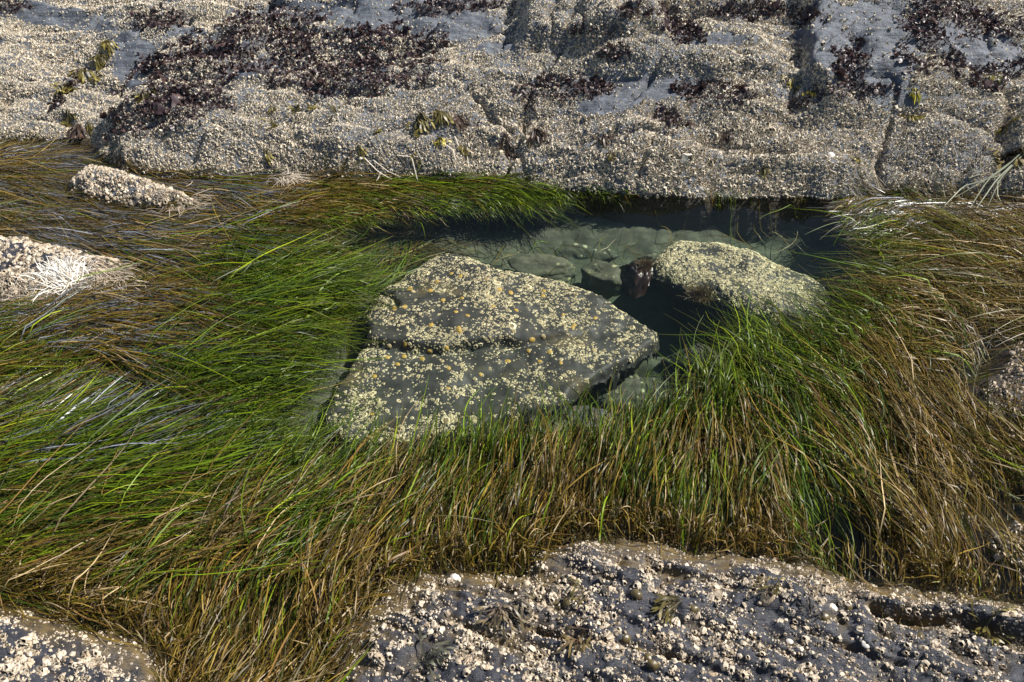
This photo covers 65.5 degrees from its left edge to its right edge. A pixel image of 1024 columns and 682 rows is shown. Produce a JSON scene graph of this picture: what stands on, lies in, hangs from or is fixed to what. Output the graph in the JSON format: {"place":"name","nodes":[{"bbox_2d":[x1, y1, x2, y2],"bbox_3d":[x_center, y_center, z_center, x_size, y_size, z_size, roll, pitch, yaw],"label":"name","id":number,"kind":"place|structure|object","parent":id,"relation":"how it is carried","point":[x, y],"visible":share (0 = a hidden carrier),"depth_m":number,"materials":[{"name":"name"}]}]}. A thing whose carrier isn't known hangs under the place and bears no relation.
{"place":"outdoors","nodes":[
{"label":"outdoors","id":0,"kind":"place"},
{"bbox_2d":[0,0,1023,245],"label":"rock outcrop","id":1,"kind":"object","parent":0,"point":[684,214],"visible":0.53,"depth_m":3.17,"materials":[{"name":"stone"}]},
{"bbox_2d":[60,108,75,126],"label":"rockweed tuft","id":2,"kind":"object","parent":1,"relation":"on","point":[68,116],"visible":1,"depth_m":3.39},
{"bbox_2d":[58,83,79,92],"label":"rockweed tuft","id":3,"kind":"object","parent":1,"relation":"on","point":[72,89],"visible":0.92,"depth_m":3.52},
{"bbox_2d":[66,123,87,139],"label":"rockweed tuft","id":4,"kind":"object","parent":1,"relation":"on","point":[79,131],"visible":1,"depth_m":3.32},
{"bbox_2d":[67,69,99,82],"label":"rockweed tuft","id":5,"kind":"object","parent":1,"relation":"on","point":[80,75],"visible":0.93,"depth_m":3.58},
{"bbox_2d":[85,120,93,133],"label":"rockweed tuft","id":6,"kind":"object","parent":1,"relation":"on","point":[89,127],"visible":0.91,"depth_m":3.35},
{"bbox_2d":[99,38,117,56],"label":"rockweed tuft","id":7,"kind":"object","parent":1,"relation":"on","point":[104,44],"visible":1,"depth_m":3.62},
{"bbox_2d":[0,0,503,146],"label":"purple seaweed","id":8,"kind":"object","parent":1,"relation":"on","point":[173,98],"visible":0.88,"depth_m":3.34,"materials":[{"name":"plant"}]},
{"bbox_2d":[133,91,156,102],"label":"rockweed tuft","id":9,"kind":"object","parent":8,"relation":"on","point":[141,96],"visible":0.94,"depth_m":3.21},
{"bbox_2d":[264,147,274,166],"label":"rockweed tuft","id":10,"kind":"object","parent":1,"relation":"on","point":[268,155],"visible":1,"depth_m":3.11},
{"bbox_2d":[287,101,302,114],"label":"rockweed tuft","id":11,"kind":"object","parent":1,"relation":"on","point":[297,107],"visible":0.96,"depth_m":3.18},
{"bbox_2d":[351,144,368,161],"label":"rockweed tuft","id":12,"kind":"object","parent":1,"relation":"on","point":[362,150],"visible":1,"depth_m":3.06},
{"bbox_2d":[405,112,434,136],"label":"rockweed tuft","id":13,"kind":"object","parent":1,"relation":"on","point":[420,120],"visible":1,"depth_m":3.09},
{"bbox_2d":[428,110,454,127],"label":"rockweed tuft","id":14,"kind":"object","parent":1,"relation":"on","point":[445,117],"visible":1,"depth_m":3.10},
{"bbox_2d":[432,136,451,146],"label":"rockweed tuft","id":15,"kind":"object","parent":1,"relation":"on","point":[442,139],"visible":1,"depth_m":3.07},
{"bbox_2d":[448,114,473,131],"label":"rockweed tuft","id":16,"kind":"object","parent":1,"relation":"on","point":[458,121],"visible":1,"depth_m":3.12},
{"bbox_2d":[458,145,468,156],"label":"rockweed tuft","id":17,"kind":"object","parent":1,"relation":"on","point":[464,151],"visible":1,"depth_m":3.10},
{"bbox_2d":[0,0,1023,203],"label":"barnacle crust","id":18,"kind":"object","parent":1,"relation":"on","point":[684,156],"visible":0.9,"depth_m":3.12},
{"bbox_2d":[50,82,65,95],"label":"rockweed tuft","id":19,"kind":"object","parent":18,"relation":"on","point":[60,90],"visible":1,"depth_m":3.49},
{"bbox_2d":[90,72,100,83],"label":"rockweed tuft","id":20,"kind":"object","parent":18,"relation":"on","point":[95,77],"visible":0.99,"depth_m":3.54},
{"bbox_2d":[88,53,107,71],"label":"rockweed tuft","id":21,"kind":"object","parent":18,"relation":"on","point":[98,62],"visible":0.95,"depth_m":3.61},
{"bbox_2d":[498,132,516,162],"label":"rockweed tuft","id":22,"kind":"object","parent":18,"relation":"on","point":[508,148],"visible":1,"depth_m":3.11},
{"bbox_2d":[718,131,732,145],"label":"rockweed tuft","id":23,"kind":"object","parent":18,"relation":"on","point":[727,138],"visible":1,"depth_m":3.05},
{"bbox_2d":[782,3,886,113],"bbox_3d":[1.256,-1.178,3.261,0.375,0.254,0.696,0,40,0],"label":"purple seaweed","id":24,"kind":"object","parent":18,"relation":"on","point":[838,68],"visible":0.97,"depth_m":3.10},
{"bbox_2d":[890,0,1023,96],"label":"purple seaweed","id":25,"kind":"object","parent":18,"relation":"on","point":[926,22],"visible":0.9,"depth_m":3.26,"materials":[{"name":"plant"}]},
{"bbox_2d":[995,115,1022,135],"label":"rockweed tuft","id":26,"kind":"object","parent":18,"relation":"on","point":[1000,130],"visible":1,"depth_m":3.07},
{"bbox_2d":[526,126,547,147],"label":"rockweed tuft","id":27,"kind":"object","parent":1,"relation":"on","point":[537,133],"visible":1,"depth_m":3.10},
{"bbox_2d":[511,57,618,111],"bbox_3d":[0.208,-1.028,3.181,0.441,0.161,0.214,0,40,0],"label":"purple seaweed","id":28,"kind":"object","parent":1,"relation":"on","point":[597,84],"visible":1,"depth_m":3.18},
{"bbox_2d":[590,132,617,146],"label":"rockweed tuft","id":29,"kind":"object","parent":1,"relation":"on","point":[604,139],"visible":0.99,"depth_m":3.00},
{"bbox_2d":[606,149,621,162],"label":"rockweed tuft","id":30,"kind":"object","parent":1,"relation":"on","point":[610,158],"visible":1,"depth_m":2.97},
{"bbox_2d":[570,0,784,129],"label":"purple seaweed","id":31,"kind":"object","parent":1,"relation":"on","point":[688,25],"visible":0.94,"depth_m":3.19,"materials":[{"name":"plant"}]},
{"bbox_2d":[757,165,771,178],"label":"rockweed tuft","id":32,"kind":"object","parent":1,"relation":"on","point":[765,171],"visible":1,"depth_m":2.97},
{"bbox_2d":[783,75,800,92],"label":"rockweed tuft","id":33,"kind":"object","parent":1,"relation":"on","point":[791,82],"visible":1,"depth_m":3.13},
{"bbox_2d":[899,113,924,121],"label":"rockweed tuft","id":34,"kind":"object","parent":1,"relation":"on","point":[915,117],"visible":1,"depth_m":3.06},
{"bbox_2d":[907,86,920,104],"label":"rockweed tuft","id":35,"kind":"object","parent":1,"relation":"on","point":[915,93],"visible":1,"depth_m":3.07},
{"bbox_2d":[970,152,1021,207],"bbox_3d":[1.780,-0.604,2.939,0.335,0.122,0.027,-29,48,-30],"label":"dried stalk","id":36,"kind":"object","parent":1,"relation":"on","point":[994,175],"visible":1,"depth_m":2.95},
{"bbox_2d":[977,156,1019,206],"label":"dried stalk","id":37,"kind":"object","parent":1,"relation":"on","point":[997,179],"visible":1,"depth_m":2.94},
{"bbox_2d":[987,145,1023,171],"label":"rockweed tuft","id":38,"kind":"object","parent":1,"relation":"on","point":[1014,155],"visible":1,"depth_m":2.99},
{"bbox_2d":[988,153,1023,205],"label":"dried stalk","id":39,"kind":"object","parent":1,"relation":"on","point":[1001,177],"visible":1,"depth_m":2.95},
{"bbox_2d":[1,162,1023,681],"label":"sea bed","id":40,"kind":"object","parent":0,"point":[649,308],"visible":0.06,"depth_m":2.96,"materials":[{"name":"stone"}]},
{"bbox_2d":[0,239,145,300],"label":"rock hump","id":41,"kind":"object","parent":40,"relation":"on","point":[15,251],"visible":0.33,"depth_m":2.58,"materials":[{"name":"stone"}]},
{"bbox_2d":[0,261,85,320],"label":"dry grass tuft","id":42,"kind":"object","parent":41,"relation":"on","point":[19,291],"visible":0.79,"depth_m":2.49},
{"bbox_2d":[0,235,120,298],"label":"barnacle crust","id":43,"kind":"object","parent":41,"relation":"on","point":[43,248],"visible":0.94,"depth_m":2.57},
{"bbox_2d":[13,251,108,306],"bbox_3d":[-1.419,-0.204,2.520,0.299,0.069,0.216,-24,46,-26],"label":"dry grass tuft","id":44,"kind":"object","parent":41,"relation":"on","point":[56,275],"visible":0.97,"depth_m":2.53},
{"bbox_2d":[51,255,152,295],"bbox_3d":[-1.314,-0.208,2.533,0.360,0.056,0.245,0,40,0],"label":"dry grass tuft","id":45,"kind":"object","parent":41,"relation":"on","point":[112,272],"visible":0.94,"depth_m":2.56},
{"bbox_2d":[0,595,198,681],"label":"rock ledge","id":46,"kind":"object","parent":40,"relation":"on","point":[142,671],"visible":0.38,"depth_m":1.58,"materials":[{"name":"stone"}]},
{"bbox_2d":[3,664,11,673],"bbox_3d":[-0.960,0.622,1.514,0.018,0.010,0.020,-45,54,-12],"label":"barnacle","id":47,"kind":"object","parent":46,"relation":"on","point":[8,669],"visible":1,"depth_m":1.51},
{"bbox_2d":[20,636,32,644],"bbox_3d":[-0.959,0.592,1.568,0.028,0.017,0.018,16,81,18],"label":"barnacle","id":48,"kind":"object","parent":46,"relation":"on","point":[25,640],"visible":1,"depth_m":1.57},
{"bbox_2d":[24,658,34,668],"bbox_3d":[-0.932,0.620,1.534,0.021,0.013,0.024,-15,21,48],"label":"barnacle","id":49,"kind":"object","parent":46,"relation":"on","point":[29,662],"visible":1,"depth_m":1.53},
{"bbox_2d":[51,661,59,670],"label":"barnacle","id":50,"kind":"object","parent":46,"relation":"on","point":[55,666],"visible":1,"depth_m":1.53},
{"bbox_2d":[0,606,164,681],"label":"barnacle crust","id":51,"kind":"object","parent":46,"relation":"on","point":[112,674],"visible":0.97,"depth_m":1.55},
{"bbox_2d":[67,168,211,212],"bbox_3d":[-1.409,-0.545,3.048,0.798,0.239,0.516,0,40,0],"label":"rock hump","id":52,"kind":"object","parent":40,"relation":"on","point":[131,189],"visible":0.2,"depth_m":2.93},
{"bbox_2d":[69,164,202,208],"bbox_3d":[-1.430,-0.571,2.960,0.576,0.095,0.223,18,43,20],"label":"barnacle crust","id":53,"kind":"object","parent":52,"relation":"on","point":[104,189],"visible":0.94,"depth_m":2.94},
{"bbox_2d":[130,180,216,221],"bbox_3d":[-1.228,-0.542,2.925,0.364,0.064,0.300,0,40,0],"label":"dry grass tuft","id":54,"kind":"object","parent":52,"relation":"on","point":[178,209],"visible":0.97,"depth_m":2.91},
{"bbox_2d":[0,117,375,418],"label":"seagrass","id":55,"kind":"object","parent":40,"relation":"on","point":[128,232],"visible":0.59,"depth_m":2.78},
{"bbox_2d":[0,348,443,681],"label":"seagrass","id":56,"kind":"object","parent":40,"relation":"on","point":[189,526],"visible":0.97,"depth_m":1.78},
{"bbox_2d":[0,161,444,447],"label":"seagrass","id":57,"kind":"object","parent":40,"relation":"on","point":[336,280],"visible":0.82,"depth_m":2.33},
{"bbox_2d":[0,108,609,363],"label":"seagrass","id":58,"kind":"object","parent":40,"relation":"on","point":[387,196],"visible":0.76,"depth_m":2.94},
{"bbox_2d":[266,157,318,185],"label":"dry grass tuft","id":59,"kind":"object","parent":58,"relation":"on","point":[291,179],"visible":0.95,"depth_m":3.07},
{"bbox_2d":[342,292,370,315],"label":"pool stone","id":60,"kind":"object","parent":40,"relation":"on","point":[360,302],"visible":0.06,"depth_m":2.60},
{"bbox_2d":[507,253,575,282],"bbox_3d":[0.107,-0.258,2.860,0.249,0.091,0.126,-2,40,-2],"label":"pool stone","id":61,"kind":"object","parent":40,"relation":"on","point":[540,265],"visible":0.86,"depth_m":2.84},
{"bbox_2d":[303,174,797,641],"bbox_3d":[0.013,0.001,2.371,1.872,0.288,1.956,0,40,0],"label":"seagrass","id":62,"kind":"object","parent":40,"relation":"on","point":[662,451],"visible":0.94,"depth_m":1.90},
{"bbox_2d":[554,240,618,260],"bbox_3d":[0.234,-0.319,3.052,0.354,0.146,0.193,11,41,13],"label":"pool stone","id":63,"kind":"object","parent":40,"relation":"on","point":[570,253],"visible":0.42,"depth_m":2.98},
{"bbox_2d":[567,405,614,434],"bbox_3d":[0.212,0.240,2.203,0.134,0.083,0.108,13,42,15],"label":"pool stone","id":64,"kind":"object","parent":40,"relation":"on","point":[587,406],"visible":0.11,"depth_m":2.19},
{"bbox_2d":[581,260,622,299],"bbox_3d":[0.326,-0.217,2.822,0.176,0.116,0.126,19,44,22],"label":"pool stone","id":65,"kind":"object","parent":40,"relation":"on","point":[607,277],"visible":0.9,"depth_m":2.79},
{"bbox_2d":[586,375,668,417],"bbox_3d":[0.356,0.152,2.445,0.259,0.079,0.188,5,40,5],"label":"pool stone","id":66,"kind":"object","parent":40,"relation":"on","point":[635,384],"visible":0.62,"depth_m":2.40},
{"bbox_2d":[622,371,639,378],"bbox_3d":[0.368,0.106,2.452,0.036,0.016,0.077,-19,43,-21],"label":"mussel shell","id":67,"kind":"object","parent":66,"relation":"on","point":[628,375],"visible":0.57,"depth_m":2.44},
{"bbox_2d":[629,253,660,267],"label":"pool stone","id":68,"kind":"object","parent":40,"relation":"on","point":[650,256],"visible":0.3,"depth_m":2.88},
{"bbox_2d":[330,536,1023,681],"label":"rock ledge","id":69,"kind":"object","parent":40,"relation":"on","point":[1014,670],"visible":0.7,"depth_m":1.60,"materials":[{"name":"stone"}]},
{"bbox_2d":[404,627,457,681],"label":"rockweed tuft","id":70,"kind":"object","parent":69,"relation":"on","point":[431,661],"visible":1,"depth_m":1.53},
{"bbox_2d":[471,602,529,638],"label":"rockweed tuft","id":71,"kind":"object","parent":69,"relation":"on","point":[501,614],"visible":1,"depth_m":1.60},
{"bbox_2d":[503,592,532,618],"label":"rockweed tuft","id":72,"kind":"object","parent":69,"relation":"on","point":[522,604],"visible":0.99,"depth_m":1.61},
{"bbox_2d":[537,586,545,593],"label":"barnacle","id":73,"kind":"object","parent":69,"relation":"on","point":[541,590],"visible":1,"depth_m":1.68},
{"bbox_2d":[554,601,561,610],"bbox_3d":[0.095,0.548,1.643,0.020,0.006,0.024,-3,69,-5],"label":"limpet","id":74,"kind":"object","parent":69,"relation":"on","point":[557,606],"visible":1,"depth_m":1.64},
{"bbox_2d":[562,595,570,607],"bbox_3d":[0.110,0.537,1.640,0.023,0.007,0.028,-31,40,30],"label":"limpet","id":75,"kind":"object","parent":69,"relation":"on","point":[566,602],"visible":1,"depth_m":1.64},
{"bbox_2d":[554,626,590,657],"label":"rockweed tuft","id":76,"kind":"object","parent":69,"relation":"on","point":[574,642],"visible":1,"depth_m":1.54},
{"bbox_2d":[570,650,579,659],"bbox_3d":[0.121,0.602,1.532,0.022,0.011,0.020,-29,31,-30],"label":"barnacle","id":77,"kind":"object","parent":69,"relation":"on","point":[574,654],"visible":1,"depth_m":1.53},
{"bbox_2d":[568,576,588,607],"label":"rockweed tuft","id":78,"kind":"object","parent":69,"relation":"on","point":[576,586],"visible":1,"depth_m":1.63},
{"bbox_2d":[602,631,614,641],"bbox_3d":[0.187,0.583,1.564,0.017,0.026,0.026,-18,41,-40],"label":"barnacle","id":79,"kind":"object","parent":69,"relation":"on","point":[608,637],"visible":1,"depth_m":1.56},
{"bbox_2d":[614,648,623,656],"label":"barnacle","id":80,"kind":"object","parent":69,"relation":"on","point":[619,652],"visible":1,"depth_m":1.54},
{"bbox_2d":[622,634,630,643],"bbox_3d":[0.228,0.588,1.570,0.023,0.019,0.006,10,-10,-31],"label":"limpet","id":81,"kind":"object","parent":69,"relation":"on","point":[626,638],"visible":1,"depth_m":1.57},
{"bbox_2d":[630,589,641,599],"bbox_3d":[0.256,0.520,1.637,0.026,0.007,0.021,30,70,16],"label":"limpet","id":82,"kind":"object","parent":69,"relation":"on","point":[636,594],"visible":1,"depth_m":1.64},
{"bbox_2d":[643,652,651,660],"bbox_3d":[0.263,0.614,1.543,0.017,0.009,0.021,-9,41,-10],"label":"limpet","id":83,"kind":"object","parent":69,"relation":"on","point":[647,656],"visible":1,"depth_m":1.54},
{"bbox_2d":[647,659,659,670],"bbox_3d":[0.270,0.619,1.519,0.026,0.022,0.007,12,-4,2],"label":"limpet","id":84,"kind":"object","parent":69,"relation":"on","point":[653,665],"visible":1,"depth_m":1.52},
{"bbox_2d":[652,594,683,624],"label":"rockweed tuft","id":85,"kind":"object","parent":69,"relation":"on","point":[662,601],"visible":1,"depth_m":1.61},
{"bbox_2d":[671,617,680,626],"bbox_3d":[0.333,0.565,1.608,0.023,0.022,0.014,24,83,26],"label":"barnacle","id":86,"kind":"object","parent":69,"relation":"on","point":[676,621],"visible":0.99,"depth_m":1.60},
{"bbox_2d":[334,540,1023,681],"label":"barnacle crust","id":87,"kind":"object","parent":69,"relation":"on","point":[766,598],"visible":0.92,"depth_m":1.59},
{"bbox_2d":[690,605,698,613],"bbox_3d":[0.370,0.547,1.621,0.025,0.006,0.020,6,82,6],"label":"limpet","id":88,"kind":"object","parent":69,"relation":"attached to","point":[694,609],"visible":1,"depth_m":1.62},
{"bbox_2d":[706,593,714,600],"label":"barnacle","id":89,"kind":"object","parent":69,"relation":"on","point":[710,596],"visible":1,"depth_m":1.64},
{"bbox_2d":[717,625,726,632],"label":"barnacle","id":90,"kind":"object","parent":69,"relation":"on","point":[720,627],"visible":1,"depth_m":1.59},
{"bbox_2d":[727,665,734,675],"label":"barnacle","id":91,"kind":"object","parent":69,"relation":"on","point":[731,671],"visible":1,"depth_m":1.51},
{"bbox_2d":[738,670,748,679],"bbox_3d":[0.434,0.627,1.495,0.021,0.014,0.020,29,91,30],"label":"barnacle","id":92,"kind":"object","parent":69,"relation":"on","point":[743,674],"visible":1,"depth_m":1.49},
{"bbox_2d":[753,577,785,595],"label":"rockweed tuft","id":93,"kind":"object","parent":69,"relation":"on","point":[773,590],"visible":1,"depth_m":1.64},
{"bbox_2d":[795,591,824,619],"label":"rockweed tuft","id":94,"kind":"object","parent":69,"relation":"on","point":[820,612],"visible":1,"depth_m":1.60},
{"bbox_2d":[809,674,818,681],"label":"barnacle","id":95,"kind":"object","parent":69,"relation":"on","point":[815,677],"visible":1,"depth_m":1.49},
{"bbox_2d":[817,583,829,592],"bbox_3d":[0.650,0.513,1.662,0.029,0.012,0.027,10,23,12],"label":"barnacle","id":96,"kind":"object","parent":69,"relation":"on","point":[824,588],"visible":1,"depth_m":1.66},
{"bbox_2d":[819,612,830,620],"bbox_3d":[0.633,0.560,1.611,0.026,0.007,0.021,4,80,6],"label":"limpet","id":97,"kind":"object","parent":69,"relation":"on","point":[826,617],"visible":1,"depth_m":1.61},
{"bbox_2d":[854,626,862,633],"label":"barnacle","id":98,"kind":"object","parent":69,"relation":"on","point":[858,630],"visible":1,"depth_m":1.58},
{"bbox_2d":[903,642,912,649],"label":"barnacle","id":99,"kind":"object","parent":69,"relation":"on","point":[907,645],"visible":1,"depth_m":1.55},
{"bbox_2d":[949,592,973,599],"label":"rockweed tuft","id":100,"kind":"object","parent":69,"relation":"on","point":[959,596],"visible":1,"depth_m":1.66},
{"bbox_2d":[969,648,978,655],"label":"barnacle","id":101,"kind":"object","parent":69,"relation":"on","point":[973,651],"visible":1,"depth_m":1.55},
{"bbox_2d":[968,597,1019,646],"bbox_3d":[0.959,0.566,1.593,0.096,0.065,0.113,13,42,15],"label":"rockweed tuft","id":102,"kind":"object","parent":69,"relation":"on","point":[984,629],"visible":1,"depth_m":1.60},
{"bbox_2d":[661,343,724,370],"bbox_3d":[0.571,0.056,2.517,0.195,0.087,0.109,7,41,9],"label":"pool stone","id":103,"kind":"object","parent":40,"relation":"on","point":[674,359],"visible":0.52,"depth_m":2.49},
{"bbox_2d":[651,241,832,355],"bbox_3d":[0.793,-0.084,2.828,0.616,0.427,0.350,23,45,25],"label":"boulder","id":104,"kind":"object","parent":40,"relation":"on","point":[674,301],"visible":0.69,"depth_m":2.71,"materials":[{"name":"stone"}]},
{"bbox_2d":[619,264,653,302],"bbox_3d":[0.420,-0.207,2.764,0.142,0.103,0.131,12,41,14],"label":"red kelp","id":105,"kind":"object","parent":104,"relation":"attached to","point":[637,282],"visible":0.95,"depth_m":2.73},
{"bbox_2d":[634,258,654,270],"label":"algae tuft","id":106,"kind":"object","parent":105,"relation":"on","point":[646,264],"visible":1,"depth_m":2.77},
{"bbox_2d":[677,280,718,304],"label":"algae tuft","id":107,"kind":"object","parent":104,"relation":"attached to","point":[698,294],"visible":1,"depth_m":2.61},
{"bbox_2d":[652,240,829,320],"bbox_3d":[0.790,-0.207,2.726,0.600,0.112,0.329,22,45,24],"label":"barnacle crust","id":108,"kind":"object","parent":104,"relation":"on","point":[704,270],"visible":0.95,"depth_m":2.69},
{"bbox_2d":[634,161,1023,625],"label":"seagrass","id":109,"kind":"object","parent":40,"relation":"on","point":[854,397],"visible":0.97,"depth_m":2.10},
{"bbox_2d":[806,165,1023,267],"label":"seagrass","id":110,"kind":"object","parent":40,"relation":"on","point":[897,203],"visible":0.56,"depth_m":2.90},
{"bbox_2d":[939,518,1023,601],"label":"rock hump","id":111,"kind":"object","parent":40,"relation":"on","point":[992,559],"visible":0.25,"depth_m":1.76,"materials":[{"name":"stone"}]},
{"bbox_2d":[989,521,1023,573],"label":"barnacle crust","id":112,"kind":"object","parent":111,"relation":"on","point":[1017,525],"visible":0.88,"depth_m":1.76},
{"bbox_2d":[949,344,1023,507],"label":"rock hump","id":113,"kind":"object","parent":40,"relation":"on","point":[983,382],"visible":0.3,"depth_m":2.21,"materials":[{"name":"stone"}]},
{"bbox_2d":[979,341,1023,454],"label":"barnacle crust","id":114,"kind":"object","parent":113,"relation":"on","point":[1003,386],"visible":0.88,"depth_m":2.15},
{"bbox_2d":[984,73,1001,85],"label":"rockweed tuft","id":115,"kind":"object","parent":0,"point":[991,77],"visible":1,"depth_m":3.11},
{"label":"water","id":116,"kind":"structure","parent":0,"visible":0},
{"bbox_2d":[0,340,340,480],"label":"seagrass","id":117,"kind":"object","parent":116,"relation":"on","point":[70,412],"visible":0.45,"depth_m":2.11},
{"bbox_2d":[320,254,659,458],"bbox_3d":[-0.036,0.115,2.559,0.997,0.439,0.902,0,40,0],"label":"boulder","id":118,"kind":"object","parent":116,"relation":"in","point":[421,295],"visible":0.59,"depth_m":2.38,"materials":[{"name":"stone"}]},
{"bbox_2d":[326,253,657,450],"bbox_3d":[-0.033,-0.004,2.455,0.966,0.125,0.876,0,40,0],"label":"barnacle crust","id":119,"kind":"object","parent":118,"relation":"on","point":[511,326],"visible":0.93,"depth_m":2.41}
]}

